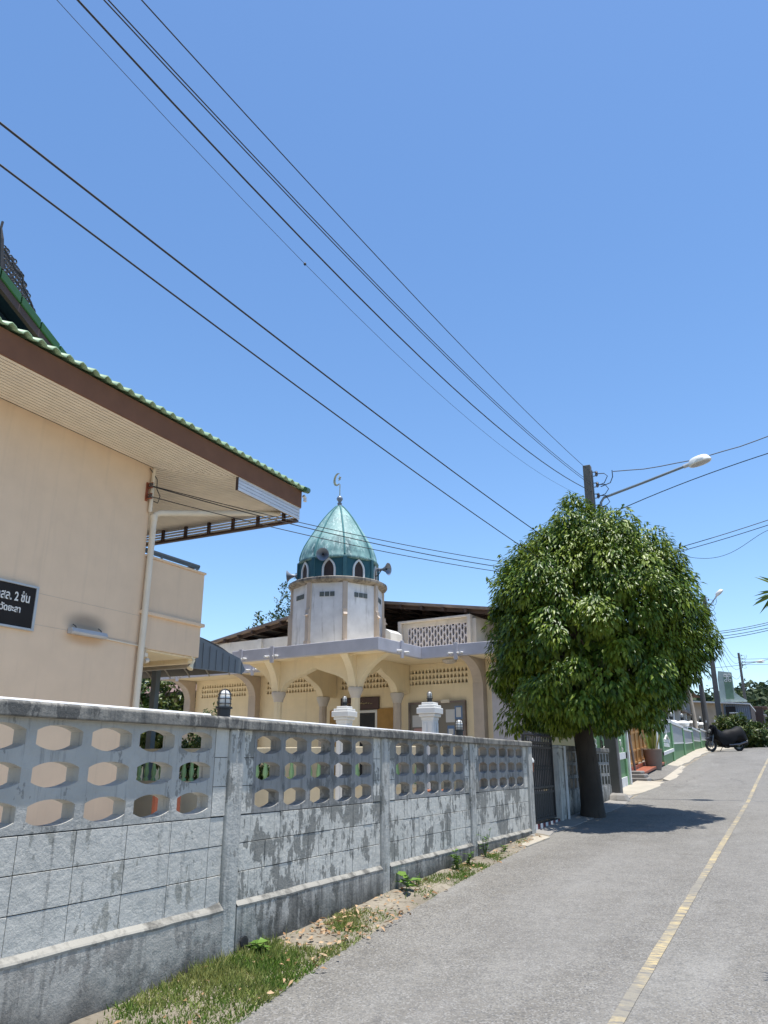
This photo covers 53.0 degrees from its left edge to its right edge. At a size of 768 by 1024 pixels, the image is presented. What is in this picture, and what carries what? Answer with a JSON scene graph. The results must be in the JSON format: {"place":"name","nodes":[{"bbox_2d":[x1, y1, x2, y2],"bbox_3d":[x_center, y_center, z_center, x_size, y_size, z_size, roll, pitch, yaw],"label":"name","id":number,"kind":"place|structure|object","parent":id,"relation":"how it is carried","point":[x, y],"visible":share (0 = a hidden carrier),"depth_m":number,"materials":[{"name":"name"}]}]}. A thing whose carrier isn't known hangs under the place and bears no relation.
{"place":"outdoors","nodes":[
{"label":"outdoors","id":0,"kind":"place"},
{"bbox_2d":[70,833,549,1023],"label":"verge","id":1,"kind":"structure","parent":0,"point":[418,899],"depth_m":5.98,"materials":[{"name":"green plant"}]},
{"bbox_2d":[245,937,270,953],"bbox_3d":[-0.877,3.039,5.365,0.135,0.118,0.200,15,-23,-39],"label":"weed plant","id":2,"kind":"object","parent":1,"relation":"on","point":[256,942],"visible":0.81,"depth_m":5.36,"materials":[{"name":"green plant"}]},
{"bbox_2d":[113,836,544,1023],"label":"fallen leaves","id":3,"kind":"object","parent":1,"relation":"on","point":[310,938],"visible":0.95,"depth_m":6.03,"materials":[{"name":"brown plant"}]},
{"bbox_2d":[396,871,421,890],"bbox_3d":[0.194,3.598,7.470,0.286,0.182,0.387,-9,-20,26],"label":"weed plant","id":4,"kind":"object","parent":1,"relation":"on","point":[405,877],"visible":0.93,"depth_m":7.50,"materials":[{"name":"green plant"}]},
{"bbox_2d":[450,849,461,868],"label":"weed plant","id":5,"kind":"object","parent":1,"relation":"on","point":[455,861],"visible":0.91,"depth_m":8.62,"materials":[{"name":"green plant"}]},
{"bbox_2d":[463,851,474,862],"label":"weed plant","id":6,"kind":"object","parent":1,"relation":"on","point":[468,860],"visible":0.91,"depth_m":8.89,"materials":[{"name":"green plant"}]},
{"bbox_2d":[477,828,490,855],"bbox_3d":[1.245,4.072,9.479,0.191,0.357,0.143,-9,-20,26],"label":"weed plant","id":7,"kind":"object","parent":1,"relation":"on","point":[485,845],"visible":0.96,"depth_m":9.47,"materials":[{"name":"green plant"}]},
{"bbox_2d":[498,844,507,850],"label":"weed plant","id":8,"kind":"object","parent":1,"relation":"on","point":[503,847],"visible":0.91,"depth_m":9.91,"materials":[{"name":"green plant"}]},
{"bbox_2d":[522,835,549,846],"bbox_3d":[2.133,4.699,10.934,0.260,0.130,1.242,-9,-20,26],"label":"concrete slab","id":9,"kind":"object","parent":1,"relation":"on","point":[537,839],"depth_m":10.84,"materials":[{"name":"concrete"}]},
{"bbox_2d":[0,0,767,694],"label":"sky","id":10,"kind":"structure","parent":0,"point":[576,191],"materials":[{"name":"blue"}]},
{"bbox_2d":[155,748,744,798],"bbox_3d":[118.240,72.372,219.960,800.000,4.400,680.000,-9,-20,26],"label":"ground","id":11,"kind":"structure","parent":0,"point":[661,780],"depth_m":28.43,"materials":[{"name":"concrete"}]},
{"bbox_2d":[0,221,310,825],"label":"hall building","id":12,"kind":"structure","parent":11,"relation":"on","point":[84,448],"depth_m":11.44,"materials":[{"name":"beige paint"}]},
{"bbox_2d":[0,578,39,630],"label":"wall sign","id":13,"kind":"object","parent":12,"relation":"attached to","point":[18,604],"visible":1,"depth_m":10.27,"materials":[{"name":"black plastic"}]},
{"bbox_2d":[67,624,145,656],"bbox_3d":[-4.105,1.937,11.587,0.115,0.292,1.560,-9,-20,26],"label":"wall lamp","id":14,"kind":"object","parent":12,"relation":"attached to","point":[85,633],"visible":1,"depth_m":11.22,"materials":[{"name":"grey paint"}]},
{"bbox_2d":[143,653,149,662],"bbox_3d":[-3.790,2.329,12.249,0.080,0.163,0.133,-9,-20,26],"label":"security camera","id":15,"kind":"object","parent":12,"relation":"attached to","point":[146,660],"visible":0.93,"depth_m":12.22,"materials":[{"name":"plastic"}]},
{"bbox_2d":[145,468,159,502],"bbox_3d":[-3.851,-0.444,12.874,0.128,0.591,0.239,-9,-20,26],"label":"cable bracket","id":16,"kind":"object","parent":12,"relation":"attached to","point":[148,487],"visible":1,"depth_m":12.77,"materials":[{"name":"brown metal"}]},
{"bbox_2d":[153,486,497,566],"bbox_3d":[0.687,0.718,15.912,11.226,0.265,0.040,13,-22,-34],"label":"cable","id":17,"kind":"object","parent":16,"relation":"attached to","point":[315,529],"visible":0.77,"depth_m":14.45,"materials":[{"name":"black rubber"}]},
{"bbox_2d":[153,497,499,571],"bbox_3d":[0.687,0.841,15.871,11.226,0.243,0.037,13,-22,-34],"label":"cable","id":18,"kind":"object","parent":16,"relation":"attached to","point":[318,537],"visible":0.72,"depth_m":14.45,"materials":[{"name":"black rubber"}]},
{"bbox_2d":[187,657,194,670],"bbox_3d":[-3.292,2.582,13.148,0.105,0.256,0.168,-3,-18,9],"label":"floodlight","id":19,"kind":"object","parent":12,"relation":"hanging from","point":[190,667],"visible":1,"depth_m":13.10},
{"bbox_2d":[137,678,195,769],"bbox_3d":[-7.701,7.338,25.794,3.788,4.237,3.707,-9,-20,26],"label":"leafy tree","id":20,"kind":"object","parent":11,"relation":"on","point":[164,703],"visible":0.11,"depth_m":25.45,"materials":[{"name":"green plant"}]},
{"bbox_2d":[136,684,196,779],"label":"neighbour house","id":21,"kind":"structure","parent":11,"relation":"on","point":[157,771],"depth_m":27.65,"materials":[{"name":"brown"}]},
{"bbox_2d":[246,610,274,628],"bbox_3d":[-5.324,8.721,36.574,4.271,8.285,4.251,-9,-20,26],"label":"leafy tree","id":22,"kind":"object","parent":11,"relation":"on","point":[258,615],"visible":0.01,"depth_m":37.71,"materials":[{"name":"green plant"}]},
{"bbox_2d":[0,698,535,1023],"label":"perimeter wall","id":23,"kind":"structure","parent":11,"relation":"on","point":[122,902],"depth_m":5.22,"materials":[{"name":"grey concrete"}]},
{"bbox_2d":[215,689,232,716],"bbox_3d":[-1.191,1.427,5.737,0.125,0.215,0.123,-9,-20,26],"label":"lantern","id":24,"kind":"object","parent":23,"relation":"on","point":[224,707],"visible":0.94,"depth_m":5.70,"materials":[{"name":"black paint"}]},
{"bbox_2d":[0,696,451,734],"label":"coping","id":25,"kind":"object","parent":23,"relation":"on","point":[200,713],"visible":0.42,"depth_m":5.46,"materials":[{"name":"grey concrete"}]},
{"bbox_2d":[454,719,463,735],"bbox_3d":[0.951,2.726,9.725,0.125,0.215,0.123,-9,-20,26],"label":"lantern","id":26,"kind":"object","parent":23,"relation":"on","point":[459,729],"visible":0.94,"depth_m":9.70,"materials":[{"name":"black paint"}]},
{"bbox_2d":[270,573,296,619],"bbox_3d":[-4.238,7.593,35.836,3.025,9.973,3.164,-9,-20,26],"label":"leafy tree","id":27,"kind":"object","parent":11,"relation":"on","point":[283,610],"visible":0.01,"depth_m":36.54,"materials":[{"name":"green plant"}]},
{"bbox_2d":[160,473,636,790],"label":"mosque","id":28,"kind":"structure","parent":11,"relation":"on","point":[330,641],"depth_m":20.31,"materials":[{"name":"beige paint"}]},
{"bbox_2d":[286,571,296,581],"bbox_3d":[-2.502,1.826,21.604,0.542,0.355,0.329,5,-19,-15],"label":"loudspeaker","id":29,"kind":"object","parent":28,"relation":"attached to","point":[289,576],"visible":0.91,"depth_m":21.48,"materials":[{"name":"black paint"}]},
{"bbox_2d":[316,548,328,560],"bbox_3d":[-1.653,1.168,20.372,0.328,0.335,0.541,4,-18,-11],"label":"loudspeaker","id":30,"kind":"object","parent":28,"relation":"attached to","point":[322,554],"visible":0.98,"depth_m":20.21,"materials":[{"name":"black paint"}]},
{"bbox_2d":[341,696,379,709],"bbox_3d":[-0.670,5.304,21.290,1.280,0.340,0.048,-11,-21,31],"label":"door sign","id":31,"kind":"object","parent":28,"relation":"attached to","point":[369,703],"visible":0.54,"depth_m":21.13,"materials":[{"name":"brown wood"}]},
{"bbox_2d":[330,708,392,775],"bbox_3d":[-0.578,6.686,20.853,2.180,2.600,0.158,-11,-21,31],"label":"door","id":32,"kind":"structure","parent":28,"relation":"in","point":[381,717],"depth_m":20.88,"materials":[{"name":"white paint"}]},
{"bbox_2d":[375,563,391,576],"bbox_3d":[-0.101,1.589,21.002,0.525,0.357,0.344,-9,-20,26],"label":"loudspeaker","id":33,"kind":"object","parent":28,"relation":"attached to","point":[387,569],"visible":0.99,"depth_m":20.99,"materials":[{"name":"black paint"}]},
{"bbox_2d":[408,699,467,744],"bbox_3d":[1.353,5.409,19.821,1.680,1.090,0.155,-11,-21,31],"label":"notice board","id":34,"kind":"object","parent":28,"relation":"attached to","point":[454,711],"visible":0.59,"depth_m":19.73,"materials":[{"name":"metal"}]},
{"bbox_2d":[536,818,559,829],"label":"tiled sill","id":35,"kind":"structure","parent":11,"relation":"on","point":[543,823],"depth_m":12.37,"materials":[{"name":"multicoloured tile"}]},
{"bbox_2d":[521,731,556,821],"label":"sliding gate","id":36,"kind":"structure","parent":35,"relation":"on","point":[543,781],"depth_m":12.77,"materials":[{"name":"black metal"}]},
{"bbox_2d":[545,745,611,820],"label":"perimeter wall","id":37,"kind":"structure","parent":11,"relation":"on","point":[567,790],"depth_m":14.04,"materials":[{"name":"grey concrete"}]},
{"bbox_2d":[481,490,724,817],"bbox_3d":[4.084,2.736,14.792,4.622,6.285,5.179,-9,-20,26],"label":"clipped tree","id":38,"kind":"object","parent":11,"relation":"on","point":[598,580],"visible":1,"depth_m":13.58,"materials":[{"name":"green plant"}]},
{"bbox_2d":[583,465,622,792],"bbox_3d":[5.497,2.822,18.612,0.780,8.520,0.300,-9,-20,26],"label":"utility pole","id":39,"kind":"object","parent":11,"relation":"on","point":[612,746],"visible":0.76,"depth_m":17.78,"materials":[{"name":"concrete"}]},
{"bbox_2d":[0,164,547,563],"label":"cable","id":40,"kind":"object","parent":39,"relation":"attached to","point":[83,227],"visible":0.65,"depth_m":6.10,"materials":[{"name":"black rubber"}]},
{"bbox_2d":[0,122,554,544],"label":"cable","id":41,"kind":"object","parent":39,"relation":"attached to","point":[104,204],"visible":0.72,"depth_m":6.18,"materials":[{"name":"black rubber"}]},
{"bbox_2d":[57,0,590,498],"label":"cable","id":42,"kind":"object","parent":39,"relation":"attached to","point":[293,252],"visible":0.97,"depth_m":7.20,"materials":[{"name":"black rubber"}]},
{"bbox_2d":[154,486,501,561],"bbox_3d":[0.687,0.619,15.944,11.226,0.254,0.037,13,-22,-34],"label":"cable","id":43,"kind":"object","parent":39,"relation":"attached to","point":[316,526],"visible":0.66,"depth_m":14.46,"materials":[{"name":"black rubber"}]},
{"bbox_2d":[77,0,590,490],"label":"cable","id":44,"kind":"object","parent":39,"relation":"attached to","point":[277,212],"visible":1,"depth_m":7.14,"materials":[{"name":"black rubber"}]},
{"bbox_2d":[103,0,590,484],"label":"cable","id":45,"kind":"object","parent":39,"relation":"attached to","point":[296,204],"visible":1,"depth_m":7.49,"materials":[{"name":"black rubber"}]},
{"bbox_2d":[108,0,590,482],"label":"cable","id":46,"kind":"object","parent":39,"relation":"attached to","point":[112,4],"visible":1,"depth_m":7.50,"materials":[{"name":"black rubber"}]},
{"bbox_2d":[141,0,589,471],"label":"cable","id":47,"kind":"object","parent":39,"relation":"attached to","point":[324,199],"visible":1,"depth_m":8.06,"materials":[{"name":"black rubber"}]},
{"bbox_2d":[600,454,711,511],"bbox_3d":[6.717,-0.661,19.092,2.740,1.181,0.366,-9,-20,26],"label":"street lamp","id":48,"kind":"object","parent":39,"relation":"attached to","point":[699,460],"visible":0.98,"depth_m":18.89,"materials":[{"name":"grey metal"}]},
{"bbox_2d":[611,453,767,513],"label":"cable","id":49,"kind":"object","parent":39,"relation":"attached to","point":[696,478],"visible":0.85,"depth_m":18.68,"materials":[{"name":"black rubber"}]},
{"bbox_2d":[613,436,767,471],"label":"cable","id":50,"kind":"object","parent":39,"relation":"attached to","point":[688,460],"visible":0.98,"depth_m":18.95,"materials":[{"name":"black rubber"}]},
{"bbox_2d":[672,525,767,553],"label":"cable","id":51,"kind":"object","parent":39,"relation":"attached to","point":[722,539],"visible":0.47,"depth_m":17.97,"materials":[{"name":"black rubber"}]},
{"bbox_2d":[674,520,767,548],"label":"cable","id":52,"kind":"object","parent":39,"relation":"attached to","point":[723,534],"visible":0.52,"depth_m":17.99,"materials":[{"name":"black rubber"}]},
{"bbox_2d":[678,530,767,558],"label":"cable","id":53,"kind":"object","parent":39,"relation":"attached to","point":[726,554],"visible":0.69,"depth_m":17.86,"materials":[{"name":"black rubber"}]},
{"bbox_2d":[593,730,632,787],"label":"green wall","id":54,"kind":"structure","parent":11,"relation":"on","point":[624,754],"depth_m":20.03,"materials":[{"name":"paint"}]},
{"bbox_2d":[647,725,659,748],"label":"gate pier","id":55,"kind":"structure","parent":11,"relation":"on","point":[656,739],"depth_m":25.42,"materials":[{"name":"white concrete"}]},
{"bbox_2d":[658,720,674,765],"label":"green wall","id":56,"kind":"structure","parent":11,"relation":"on","point":[666,745],"depth_m":26.62,"materials":[{"name":"paint"}]},
{"bbox_2d":[671,721,685,760],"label":"green wall","id":57,"kind":"structure","parent":11,"relation":"on","point":[678,741],"depth_m":29.30,"materials":[{"name":"paint"}]},
{"bbox_2d":[662,691,699,726],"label":"house","id":58,"kind":"structure","parent":11,"relation":"on","point":[686,711],"depth_m":39.16,"materials":[{"name":"white concrete"}]},
{"bbox_2d":[679,721,689,728],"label":"garden pillar","id":59,"kind":"structure","parent":11,"relation":"on","point":[684,724],"depth_m":34.06,"materials":[{"name":"white paint"}]},
{"bbox_2d":[683,728,694,754],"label":"green wall","id":60,"kind":"structure","parent":11,"relation":"on","point":[688,741],"depth_m":32.13,"materials":[{"name":"paint"}]},
{"bbox_2d":[687,689,697,728],"bbox_3d":[15.031,9.738,37.408,0.430,3.912,0.220,-9,-20,26],"label":"post","id":61,"kind":"object","parent":11,"relation":"on","point":[694,719],"visible":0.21,"depth_m":37.34,"materials":[{"name":"grey concrete"}]},
{"bbox_2d":[687,727,701,749],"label":"green wall","id":62,"kind":"structure","parent":11,"relation":"on","point":[697,738],"depth_m":34.87,"materials":[{"name":"paint"}]},
{"bbox_2d":[698,722,703,729],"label":"garden pillar","id":63,"kind":"structure","parent":11,"relation":"on","point":[701,725],"depth_m":40.84,"materials":[{"name":"white paint"}]},
{"bbox_2d":[696,728,706,747],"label":"green wall","id":64,"kind":"structure","parent":11,"relation":"on","point":[703,733],"depth_m":37.50,"materials":[{"name":"paint"}]},
{"bbox_2d":[698,685,705,730],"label":"post","id":65,"kind":"object","parent":11,"relation":"on","point":[702,709],"visible":0.23,"depth_m":40.16,"materials":[{"name":"concrete"}]},
{"bbox_2d":[702,597,721,722],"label":"utility pole","id":66,"kind":"object","parent":11,"relation":"on","point":[716,693],"visible":0.51,"depth_m":41.52,"materials":[{"name":"concrete"}]},
{"bbox_2d":[708,589,722,610],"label":"street lamp","id":67,"kind":"object","parent":66,"relation":"attached to","point":[718,592],"visible":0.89,"depth_m":42.77,"materials":[{"name":"grey metal"}]},
{"bbox_2d":[719,622,767,631],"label":"cable","id":68,"kind":"object","parent":66,"relation":"attached to","point":[743,627],"visible":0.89,"depth_m":41.77,"materials":[{"name":"black rubber"}]},
{"bbox_2d":[712,715,726,746],"bbox_3d":[17.481,11.390,39.572,1.484,1.860,1.446,-9,-20,26],"label":"bush","id":69,"kind":"object","parent":11,"relation":"on","point":[714,723],"visible":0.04,"depth_m":39.70,"materials":[{"name":"green plant"}]},
{"bbox_2d":[693,671,755,745],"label":"shop building","id":70,"kind":"structure","parent":11,"relation":"on","point":[728,695],"depth_m":46.76,"materials":[{"name":"white paint"}]},
{"bbox_2d":[692,679,767,722],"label":"distant wood","id":71,"kind":"object","parent":11,"relation":"on","point":[757,696],"visible":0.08,"depth_m":132.48,"materials":[{"name":"green plant"}]},
{"bbox_2d":[716,710,756,747],"bbox_3d":[17.674,10.973,38.665,1.864,1.949,1.828,16,-24,-39],"label":"bush","id":72,"kind":"object","parent":11,"relation":"on","point":[731,721],"visible":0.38,"depth_m":38.42,"materials":[{"name":"green plant"}]},
{"bbox_2d":[723,704,756,722],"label":"shed","id":73,"kind":"structure","parent":11,"relation":"on","point":[747,710],"depth_m":46.12,"materials":[{"name":"grey metal"}]},
{"bbox_2d":[737,653,746,702],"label":"utility pole","id":74,"kind":"object","parent":11,"relation":"on","point":[741,675],"visible":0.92,"depth_m":71.56,"materials":[{"name":"concrete"}]},
{"bbox_2d":[742,660,764,667],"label":"street lamp","id":75,"kind":"object","parent":74,"relation":"attached to","point":[761,661],"visible":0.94,"depth_m":71.26,"materials":[{"name":"grey metal"}]},
{"bbox_2d":[746,720,767,747],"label":"bush","id":76,"kind":"object","parent":11,"relation":"on","point":[760,729],"visible":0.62,"depth_m":39.14,"materials":[{"name":"green plant"}]},
{"bbox_2d":[752,706,767,724],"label":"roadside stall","id":77,"kind":"object","parent":11,"relation":"on","point":[760,715],"visible":0.53,"depth_m":52.61,"materials":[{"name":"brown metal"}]},
{"bbox_2d":[753,576,767,612],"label":"roadside tree","id":78,"kind":"object","parent":11,"relation":"on","point":[764,597],"visible":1,"depth_m":5.41,"materials":[{"name":"green plant"}]},
{"bbox_2d":[234,747,767,1023],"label":"road","id":79,"kind":"structure","parent":0,"point":[568,925],"depth_m":5.88,"materials":[{"name":"grey asphalt"}]},
{"bbox_2d":[607,759,767,1023],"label":"road marking","id":80,"kind":"structure","parent":79,"relation":"on","point":[625,1005],"depth_m":5.70,"materials":[{"name":"paint"}]},
{"bbox_2d":[705,720,747,751],"bbox_3d":[14.994,9.857,33.874,2.013,1.332,0.778,4,-19,-13],"label":"motorcycle","id":81,"kind":"object","parent":79,"relation":"on","point":[733,736],"visible":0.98,"depth_m":33.64,"materials":[{"name":"metal"}]},
{"bbox_2d":[531,795,632,835],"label":"pavement","id":82,"kind":"structure","parent":0,"point":[578,818],"depth_m":13.09,"materials":[{"name":"grey concrete"}]},
{"bbox_2d":[610,793,629,800],"bbox_3d":[5.134,6.332,16.861,0.569,0.333,0.596,-9,-20,26],"label":"stone block","id":83,"kind":"object","parent":82,"relation":"on","point":[619,797],"depth_m":16.68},
{"bbox_2d":[623,781,664,795],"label":"pavement","id":84,"kind":"structure","parent":0,"point":[637,788],"depth_m":19.45,"materials":[{"name":"concrete"}]},
{"bbox_2d":[631,771,651,782],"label":"stone steps","id":85,"kind":"structure","parent":84,"relation":"on","point":[639,776],"depth_m":21.30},
{"bbox_2d":[647,765,680,780],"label":"driveway ramp","id":86,"kind":"structure","parent":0,"point":[664,772],"depth_m":23.20,"materials":[{"name":"concrete"}]},
{"bbox_2d":[628,728,647,770],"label":"folding gate","id":87,"kind":"structure","parent":86,"relation":"on","point":[638,745],"depth_m":23.83,"materials":[{"name":"red paint"}]},
{"bbox_2d":[636,761,665,773],"bbox_3d":[8.268,7.931,23.904,0.380,0.363,4.420,-9,-20,26],"label":"gate threshold","id":88,"kind":"object","parent":86,"relation":"on","point":[646,769],"visible":0.42,"depth_m":23.09,"materials":[{"name":"tile"}]},
{"bbox_2d":[628,729,635,770],"bbox_3d":[7.193,6.914,22.345,0.067,1.321,0.275,-17,-24,41],"label":"prop pole","id":89,"kind":"object","parent":88,"relation":"on","point":[631,749],"visible":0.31,"depth_m":22.31,"materials":[{"name":"metal"}]},
{"bbox_2d":[641,727,661,769],"bbox_3d":[8.453,7.405,24.280,0.675,1.476,0.696,9,-20,-27],"label":"potted plant","id":90,"kind":"object","parent":86,"relation":"on","point":[652,755],"visible":0.84,"depth_m":23.99,"materials":[{"name":"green plant"}]},
{"bbox_2d":[663,765,685,780],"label":"pavement","id":91,"kind":"structure","parent":0,"point":[672,775],"depth_m":22.88,"materials":[{"name":"concrete"}]},
{"bbox_2d":[668,746,739,766],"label":"pavement","id":92,"kind":"structure","parent":0,"point":[688,758],"depth_m":30.68,"materials":[{"name":"concrete"}]},
{"bbox_2d":[700,678,712,746],"bbox_3d":[16.301,10.253,38.920,0.281,3.705,0.220,-9,-20,26],"label":"post","id":93,"kind":"object","parent":92,"relation":"on","point":[706,717],"visible":0.46,"depth_m":38.94,"materials":[{"name":"concrete"}]},
{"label":"yard paving","id":94,"kind":"structure","parent":0,"visible":0},
{"bbox_2d":[151,796,180,813],"bbox_3d":[-2.654,3.795,9.312,0.050,0.950,0.450,-9,-20,26],"label":"metal panel","id":95,"kind":"object","parent":94,"relation":"on","point":[154,803],"depth_m":9.22,"materials":[{"name":"red paint"}]},
{"bbox_2d":[142,637,244,779],"bbox_3d":[-5.152,4.319,14.845,4.768,3.380,1.601,-9,-20,26],"label":"awning","id":96,"kind":"object","parent":94,"relation":"on","point":[213,658],"visible":0.23,"depth_m":14.57,"materials":[{"name":"grey metal"}]},
{"bbox_2d":[179,701,218,780],"bbox_3d":[-3.441,4.875,15.137,1.580,2.310,1.544,-9,-20,26],"label":"shrub","id":97,"kind":"object","parent":94,"relation":"on","point":[196,743],"visible":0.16,"depth_m":14.91,"materials":[{"name":"green plant"}]},
{"bbox_2d":[258,763,288,779],"bbox_3d":[-2.239,5.014,13.652,1.180,1.345,1.213,7,-19,-20],"label":"shrub","id":98,"kind":"object","parent":94,"relation":"on","point":[260,776],"visible":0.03,"depth_m":13.64,"materials":[{"name":"green plant"}]},
{"bbox_2d":[133,746,415,816],"bbox_3d":[-2.744,4.832,13.126,7.600,1.540,0.200,-9,-20,26],"label":"balustrade","id":99,"kind":"object","parent":94,"relation":"on","point":[143,805],"visible":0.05,"depth_m":12.91,"materials":[{"name":"beige concrete"}]},
{"bbox_2d":[332,706,356,799],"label":"gate pillar","id":100,"kind":"structure","parent":94,"relation":"on","point":[344,715],"depth_m":12.35,"materials":[{"name":"white paint"}]},
{"bbox_2d":[342,696,347,705],"bbox_3d":[-0.642,3.087,12.565,0.099,0.171,0.098,-9,-20,26],"label":"lantern","id":101,"kind":"object","parent":100,"relation":"on","point":[344,702],"visible":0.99,"depth_m":12.54,"materials":[{"name":"black paint"}]},
{"bbox_2d":[416,702,442,788],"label":"gate pillar","id":102,"kind":"structure","parent":94,"relation":"on","point":[429,713],"depth_m":11.56,"materials":[{"name":"white paint"}]},
{"bbox_2d":[426,691,432,701],"bbox_3d":[0.697,2.823,11.755,0.099,0.171,0.098,-9,-20,26],"label":"lantern","id":103,"kind":"object","parent":102,"relation":"on","point":[429,698],"visible":0.96,"depth_m":11.73,"materials":[{"name":"black paint"}]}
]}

